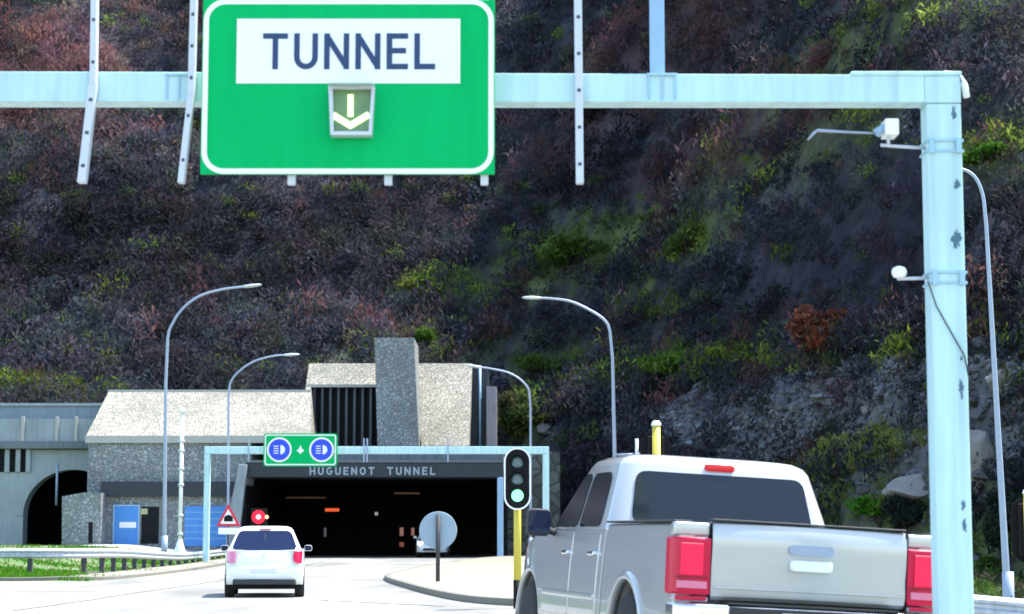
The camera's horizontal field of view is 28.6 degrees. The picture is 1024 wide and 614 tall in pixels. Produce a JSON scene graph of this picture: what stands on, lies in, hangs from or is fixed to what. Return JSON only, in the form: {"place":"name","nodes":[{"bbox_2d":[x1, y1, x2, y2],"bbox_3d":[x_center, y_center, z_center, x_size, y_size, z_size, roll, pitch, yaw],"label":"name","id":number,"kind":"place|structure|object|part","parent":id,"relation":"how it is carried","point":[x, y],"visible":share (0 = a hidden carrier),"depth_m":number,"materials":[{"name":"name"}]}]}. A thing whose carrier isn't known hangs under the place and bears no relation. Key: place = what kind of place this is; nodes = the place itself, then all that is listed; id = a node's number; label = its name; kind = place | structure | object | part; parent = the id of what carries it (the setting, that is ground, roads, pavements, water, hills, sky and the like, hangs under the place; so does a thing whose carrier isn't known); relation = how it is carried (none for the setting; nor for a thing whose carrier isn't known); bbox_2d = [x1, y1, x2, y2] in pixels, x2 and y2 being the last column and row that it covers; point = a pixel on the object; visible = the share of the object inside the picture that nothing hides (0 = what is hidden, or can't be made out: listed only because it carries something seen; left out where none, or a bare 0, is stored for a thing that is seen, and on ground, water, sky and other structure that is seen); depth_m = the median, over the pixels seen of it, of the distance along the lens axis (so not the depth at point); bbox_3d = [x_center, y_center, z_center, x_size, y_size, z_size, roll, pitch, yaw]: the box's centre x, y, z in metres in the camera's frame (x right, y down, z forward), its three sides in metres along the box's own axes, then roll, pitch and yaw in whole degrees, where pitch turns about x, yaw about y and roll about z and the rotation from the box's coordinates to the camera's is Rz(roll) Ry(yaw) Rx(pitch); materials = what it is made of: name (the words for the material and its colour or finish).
{"place":"outdoors","nodes":[
{"label":"outdoors","id":0,"kind":"place"},
{"bbox_2d":[88,544,200,552],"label":"pavement","id":1,"kind":"structure","parent":0,"point":[144,547],"depth_m":97.89,"materials":[{"name":"concrete"}]},
{"bbox_2d":[0,555,514,613],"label":"road","id":2,"kind":"structure","parent":0,"point":[338,581],"depth_m":42.81,"materials":[{"name":"grey asphalt"}]},
{"bbox_2d":[0,562,224,580],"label":"kerb","id":3,"kind":"structure","parent":2,"relation":"on","point":[105,577],"depth_m":59.80,"materials":[{"name":"concrete"}]},
{"bbox_2d":[19,559,329,609],"bbox_3d":[-8.400,8.452,63.975,0.167,0.258,61.004,0,-7,0],"label":"road seam","id":4,"kind":"object","parent":2,"relation":"on","point":[126,594],"visible":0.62,"depth_m":41.88,"materials":[{"name":"white paint"}]},
{"bbox_2d":[221,526,311,596],"bbox_3d":[-5.282,5.445,43.185,1.970,1.468,3.930,1,-7,-6],"label":"hatchback","id":5,"kind":"object","parent":2,"relation":"on","point":[264,557],"visible":1,"depth_m":41.42,"materials":[{"name":"white paint"}]},
{"bbox_2d":[324,600,432,605],"bbox_3d":[-2.557,5.549,37.726,0.224,0.001,4.679,5,-8,-35],"label":"road seam","id":6,"kind":"object","parent":2,"relation":"on","point":[384,603],"visible":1,"depth_m":37.90,"materials":[{"name":"white paint"}]},
{"bbox_2d":[413,534,449,556],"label":"hatchback","id":7,"kind":"object","parent":2,"relation":"on","point":[422,548],"visible":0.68,"depth_m":100.25,"materials":[{"name":"white paint"}]},
{"bbox_2d":[384,556,512,605],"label":"kerb","id":8,"kind":"structure","parent":2,"relation":"on","point":[440,593],"depth_m":41.00,"materials":[{"name":"concrete"}]},
{"bbox_2d":[504,447,530,608],"bbox_3d":[0.099,3.866,34.684,0.387,2.880,0.385,-6,-9,43],"label":"traffic light","id":9,"kind":"object","parent":2,"relation":"on","point":[517,479],"visible":0.99,"depth_m":34.75,"materials":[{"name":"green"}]},
{"bbox_2d":[641,421,669,454],"bbox_3d":[2.285,3.428,31.914,0.394,3.224,0.394,-6,-9,43],"label":"traffic light","id":10,"kind":"object","parent":2,"relation":"on","point":[655,441],"visible":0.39,"depth_m":31.96,"materials":[{"name":"yellow paint"}]},
{"bbox_2d":[515,454,932,613],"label":"pickup truck","id":11,"kind":"object","parent":2,"relation":"on","point":[650,534],"visible":0.94,"depth_m":14.75,"materials":[{"name":"silver metal"}]},
{"bbox_3d":[0.397,2.293,17.383,0.080,0.675,1.010,4,-7,-11],"label":"door","id":12,"kind":"part","parent":11,"relation":"part of","materials":[{"name":"silver metal"}]},
{"bbox_3d":[0.591,2.186,16.428,0.080,0.675,0.910,4,-7,-11],"label":"door","id":13,"kind":"part","parent":11,"relation":"part of","materials":[{"name":"silver metal"}]},
{"bbox_2d":[391,556,524,597],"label":"traffic island paving","id":14,"kind":"structure","parent":0,"point":[491,576],"depth_m":58.26,"materials":[{"name":"beige concrete"}]},
{"bbox_2d":[419,511,456,580],"bbox_3d":[-1.900,6.181,51.603,0.970,1.864,0.153,0,-7,0],"label":"round sign","id":15,"kind":"object","parent":14,"relation":"on","point":[437,530],"visible":0.98,"depth_m":51.69,"materials":[{"name":"silver metal"}]},
{"bbox_2d":[522,296,639,456],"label":"street lamp","id":16,"kind":"object","parent":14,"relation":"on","point":[612,374],"visible":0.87,"depth_m":88.21,"materials":[{"name":"metal"}]},
{"bbox_2d":[0,545,1022,590],"bbox_3d":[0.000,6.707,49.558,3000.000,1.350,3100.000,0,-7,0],"label":"ground","id":17,"kind":"structure","parent":0,"point":[21,562],"depth_m":76.05,"materials":[{"name":"green plant"}]},
{"bbox_2d":[0,403,102,544],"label":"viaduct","id":18,"kind":"object","parent":17,"relation":"on","point":[43,458],"visible":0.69,"depth_m":104.76,"materials":[{"name":"concrete"}]},
{"bbox_2d":[0,548,225,572],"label":"guardrail","id":19,"kind":"object","parent":17,"relation":"on","point":[83,554],"visible":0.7,"depth_m":65.17,"materials":[{"name":"metal"}]},
{"bbox_2d":[0,544,225,580],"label":"grass","id":20,"kind":"structure","parent":17,"relation":"on","point":[8,571],"depth_m":70.16,"materials":[{"name":"green plant"}]},
{"bbox_2d":[15,559,224,575],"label":"verge","id":21,"kind":"structure","parent":17,"relation":"on","point":[149,570],"depth_m":72.51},
{"bbox_2d":[174,407,185,552],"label":"white mast","id":22,"kind":"object","parent":17,"relation":"on","point":[179,548],"visible":0.95,"depth_m":91.61,"materials":[{"name":"metal"}]},
{"bbox_2d":[161,284,261,551],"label":"street lamp","id":23,"kind":"object","parent":17,"relation":"on","point":[164,542],"visible":0.97,"depth_m":89.95,"materials":[{"name":"metal"}]},
{"bbox_2d":[217,504,239,545],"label":"warning sign","id":24,"kind":"object","parent":17,"relation":"on","point":[228,519],"visible":0.88,"depth_m":75.56,"materials":[{"name":"white metal"}]},
{"bbox_2d":[251,509,267,525],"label":"stop signal","id":25,"kind":"object","parent":17,"relation":"on","point":[259,517],"visible":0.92,"depth_m":97.45,"materials":[{"name":"red"}]},
{"bbox_2d":[226,353,299,546],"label":"street lamp","id":26,"kind":"object","parent":17,"relation":"on","point":[228,432],"visible":0.94,"depth_m":98.48,"materials":[{"name":"metal"}]},
{"bbox_2d":[62,338,503,550],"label":"portal building","id":27,"kind":"structure","parent":17,"relation":"on","point":[396,394],"depth_m":102.83,"materials":[{"name":"grey stone"}]},
{"bbox_2d":[88,522,92,542],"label":"slit window","id":28,"kind":"structure","parent":27,"relation":"in","point":[90,533],"depth_m":99.95,"materials":[{"name":"black"}]},
{"bbox_2d":[112,505,139,544],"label":"door","id":29,"kind":"structure","parent":27,"relation":"in","point":[126,518],"depth_m":101.35,"materials":[{"name":"blue metal"}]},
{"bbox_2d":[141,507,158,543],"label":"doorway","id":30,"kind":"structure","parent":27,"relation":"in","point":[150,521],"depth_m":101.38,"materials":[{"name":"black"}]},
{"bbox_2d":[184,506,226,545],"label":"garage door","id":31,"kind":"structure","parent":27,"relation":"in","point":[193,532],"depth_m":101.35,"materials":[{"name":"blue metal"}]},
{"bbox_2d":[312,388,377,445],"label":"louvre window","id":32,"kind":"structure","parent":27,"relation":"in","point":[348,413],"depth_m":107.76,"materials":[{"name":"metal"}]},
{"bbox_2d":[230,460,507,555],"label":"tunnel portal","id":33,"kind":"object","parent":17,"relation":"on","point":[467,496],"visible":0.89,"depth_m":116.24,"materials":[{"name":"concrete"}]},
{"bbox_2d":[285,496,326,498],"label":"tunnel lamp","id":34,"kind":"object","parent":33,"relation":"attached to","point":[305,497],"visible":1,"depth_m":110.53,"materials":[{"name":"brown"}]},
{"bbox_2d":[323,527,326,536],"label":"tunnel lamp","id":35,"kind":"object","parent":33,"relation":"attached to","point":[324,531],"visible":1,"depth_m":114.28,"materials":[{"name":"grey"}]},
{"bbox_2d":[324,508,339,511],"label":"tunnel lamp","id":36,"kind":"object","parent":33,"relation":"attached to","point":[331,509],"visible":1,"depth_m":108.45,"materials":[{"name":"orange"}]},
{"bbox_2d":[399,527,403,536],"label":"tunnel lamp","id":37,"kind":"object","parent":33,"relation":"attached to","point":[401,531],"visible":1,"depth_m":114.28,"materials":[{"name":"brown"}]},
{"bbox_2d":[399,541,404,546],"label":"tunnel lamp","id":38,"kind":"object","parent":33,"relation":"attached to","point":[401,543],"visible":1,"depth_m":114.19,"materials":[{"name":"red"}]},
{"bbox_2d":[394,492,420,494],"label":"tunnel lamp","id":39,"kind":"object","parent":33,"relation":"attached to","point":[407,493],"visible":1,"depth_m":110.54,"materials":[{"name":"brown"}]},
{"bbox_2d":[410,527,414,535],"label":"tunnel lamp","id":40,"kind":"object","parent":33,"relation":"attached to","point":[412,531],"visible":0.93,"depth_m":114.28,"materials":[{"name":"brown"}]},
{"bbox_2d":[203,438,548,561],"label":"sign gantry","id":41,"kind":"object","parent":17,"relation":"on","point":[363,450],"visible":0.69,"depth_m":85.85,"materials":[{"name":"metal"}]},
{"bbox_2d":[263,433,336,465],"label":"headlamp sign","id":42,"kind":"object","parent":41,"relation":"attached to","point":[300,449],"visible":1,"depth_m":85.69,"materials":[{"name":"green metal"}]},
{"bbox_2d":[0,0,973,613],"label":"sign gantry","id":43,"kind":"object","parent":17,"relation":"on","point":[934,98],"visible":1,"depth_m":13.24,"materials":[{"name":"metal"}]},
{"bbox_2d":[200,0,494,185],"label":"lane sign","id":44,"kind":"object","parent":43,"relation":"hanging from","point":[271,69],"visible":0.99,"depth_m":13.13,"materials":[{"name":"metal"}]},
{"bbox_2d":[328,82,375,137],"bbox_3d":[-1.041,-1.278,13.012,0.301,0.336,0.199,0,-7,0],"label":"lane signal","id":45,"kind":"object","parent":44,"relation":"attached to","point":[351,108],"visible":1,"depth_m":13.05,"materials":[{"name":"metal"}]},
{"bbox_2d":[807,118,925,149],"bbox_3d":[2.338,-1.133,13.288,0.782,0.195,0.180,0,-7,0],"label":"traffic camera","id":46,"kind":"object","parent":43,"relation":"attached to","point":[888,129],"visible":1,"depth_m":13.26,"materials":[{"name":"metal"}]},
{"bbox_2d":[892,266,928,280],"bbox_3d":[2.607,-0.220,13.172,0.242,0.093,0.100,0,-7,0],"label":"dome camera","id":47,"kind":"object","parent":43,"relation":"attached to","point":[899,272],"visible":1,"depth_m":13.15,"materials":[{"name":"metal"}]},
{"bbox_2d":[466,365,532,542],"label":"street lamp","id":48,"kind":"object","parent":17,"relation":"on","point":[530,538],"visible":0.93,"depth_m":97.82,"materials":[{"name":"metal"}]},
{"bbox_2d":[504,452,559,555],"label":"retaining wall","id":49,"kind":"structure","parent":17,"relation":"on","point":[554,482],"depth_m":103.06,"materials":[{"name":"stone"}]},
{"bbox_2d":[962,168,1014,597],"bbox_3d":[8.998,1.697,39.063,1.288,9.032,0.225,0,-7,0],"label":"street lamp","id":50,"kind":"object","parent":17,"relation":"on","point":[1007,582],"visible":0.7,"depth_m":38.94,"materials":[{"name":"metal"}]},
{"bbox_2d":[973,595,1023,613],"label":"guardrail","id":51,"kind":"object","parent":17,"relation":"on","point":[983,604],"visible":0.19,"depth_m":29.37,"materials":[{"name":"metal"}]},
{"bbox_2d":[1011,490,1023,561],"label":"traffic light","id":52,"kind":"object","parent":17,"relation":"on","point":[1017,526],"visible":1,"depth_m":33.87,"materials":[{"name":"yellow paint"}]},
{"bbox_2d":[0,0,1023,575],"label":"hillside","id":53,"kind":"structure","parent":0,"point":[900,226],"depth_m":127.20,"materials":[{"name":"soil"}]},
{"bbox_2d":[413,325,437,346],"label":"bush","id":54,"kind":"object","parent":53,"relation":"on","point":[429,334],"visible":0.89,"depth_m":139.25,"materials":[{"name":"green plant"}]},
{"bbox_2d":[411,273,444,293],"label":"bush","id":55,"kind":"object","parent":53,"relation":"on","point":[420,278],"visible":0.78,"depth_m":146.42,"materials":[{"name":"green plant"}]},
{"bbox_2d":[463,204,488,220],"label":"bush","id":56,"kind":"object","parent":53,"relation":"on","point":[470,211],"visible":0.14,"depth_m":155.41,"materials":[{"name":"brown plant"}]},
{"bbox_2d":[0,0,1023,560],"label":"burnt scrub","id":57,"kind":"object","parent":53,"relation":"on","point":[354,246],"visible":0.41,"depth_m":134.43,"materials":[{"name":"black plant"}]},
{"bbox_2d":[0,0,1023,531],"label":"dry bracken","id":58,"kind":"object","parent":53,"relation":"on","point":[70,60],"visible":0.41,"depth_m":138.88,"materials":[{"name":"brown plant"}]},
{"bbox_2d":[0,0,1023,559],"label":"green scrub","id":59,"kind":"object","parent":53,"relation":"on","point":[898,342],"visible":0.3,"depth_m":117.22,"materials":[{"name":"green plant"}]},
{"bbox_2d":[497,389,536,438],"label":"tree","id":60,"kind":"object","parent":53,"relation":"on","point":[510,406],"visible":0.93,"depth_m":119.07,"materials":[{"name":"green plant"}]},
{"bbox_2d":[517,352,564,379],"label":"bush","id":61,"kind":"object","parent":53,"relation":"on","point":[530,360],"visible":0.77,"depth_m":128.72,"materials":[{"name":"green plant"}]},
{"bbox_2d":[537,423,551,434],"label":"boulder","id":62,"kind":"object","parent":53,"relation":"on","point":[542,428],"visible":0.96,"depth_m":118.48,"materials":[{"name":"grey stone"}]},
{"bbox_2d":[536,231,608,264],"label":"bush","id":63,"kind":"object","parent":53,"relation":"on","point":[559,247],"visible":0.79,"depth_m":132.43,"materials":[{"name":"green plant"}]},
{"bbox_2d":[636,348,699,376],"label":"bush","id":64,"kind":"object","parent":53,"relation":"on","point":[660,364],"visible":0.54,"depth_m":106.54,"materials":[{"name":"green plant"}]},
{"bbox_2d":[660,219,703,258],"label":"bush","id":65,"kind":"object","parent":53,"relation":"on","point":[674,241],"visible":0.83,"depth_m":117.01,"materials":[{"name":"green plant"}]},
{"bbox_2d":[530,271,1023,560],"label":"scree","id":66,"kind":"structure","parent":53,"relation":"on","point":[797,404],"depth_m":87.81,"materials":[{"name":"stone"}]},
{"bbox_2d":[784,304,849,360],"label":"bush","id":67,"kind":"object","parent":53,"relation":"on","point":[798,327],"visible":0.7,"depth_m":91.54,"materials":[{"name":"brown plant"}]},
{"bbox_2d":[810,393,836,399],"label":"boulder","id":68,"kind":"object","parent":53,"relation":"on","point":[817,396],"visible":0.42,"depth_m":87.48,"materials":[{"name":"grey stone"}]},
{"bbox_2d":[772,416,927,480],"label":"bush","id":69,"kind":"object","parent":53,"relation":"on","point":[878,432],"depth_m":81.10,"materials":[{"name":"green plant"}]},
{"bbox_2d":[861,405,870,414],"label":"boulder","id":70,"kind":"object","parent":53,"relation":"on","point":[864,409],"visible":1,"depth_m":82.67,"materials":[{"name":"grey stone"}]},
{"bbox_2d":[844,494,889,527],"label":"bush","id":71,"kind":"object","parent":53,"relation":"on","point":[861,504],"visible":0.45,"depth_m":78.54,"materials":[{"name":"green plant"}]},
{"bbox_2d":[880,492,928,533],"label":"tree","id":72,"kind":"object","parent":53,"relation":"on","point":[903,512],"visible":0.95,"depth_m":76.08,"materials":[{"name":"green plant"}]},
{"bbox_2d":[881,473,928,500],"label":"boulder","id":73,"kind":"object","parent":53,"relation":"on","point":[902,486],"visible":0.39,"depth_m":76.45,"materials":[{"name":"grey stone"}]},
{"bbox_2d":[923,341,1023,598],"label":"undergrowth","id":74,"kind":"object","parent":53,"relation":"on","point":[987,581],"visible":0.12,"depth_m":62.77,"materials":[{"name":"green plant"}]},
{"bbox_2d":[969,430,993,494],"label":"boulder","id":75,"kind":"object","parent":53,"relation":"on","point":[980,443],"visible":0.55,"depth_m":72.52,"materials":[{"name":"grey stone"}]},
{"bbox_2d":[962,141,1012,164],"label":"bush","id":76,"kind":"object","parent":53,"relation":"on","point":[973,156],"visible":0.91,"depth_m":87.17,"materials":[{"name":"green plant"}]},
{"bbox_2d":[973,554,1001,571],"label":"bush","id":77,"kind":"object","parent":53,"relation":"on","point":[984,562],"visible":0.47,"depth_m":69.22,"materials":[{"name":"green plant"}]},
{"bbox_2d":[985,366,1012,392],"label":"boulder","id":78,"kind":"object","parent":53,"relation":"on","point":[989,379],"visible":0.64,"depth_m":73.45,"materials":[{"name":"grey stone"}]},
{"bbox_2d":[980,483,1022,554],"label":"tree","id":79,"kind":"object","parent":53,"relation":"on","point":[991,535],"visible":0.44,"depth_m":69.12,"materials":[{"name":"green plant"}]}
]}

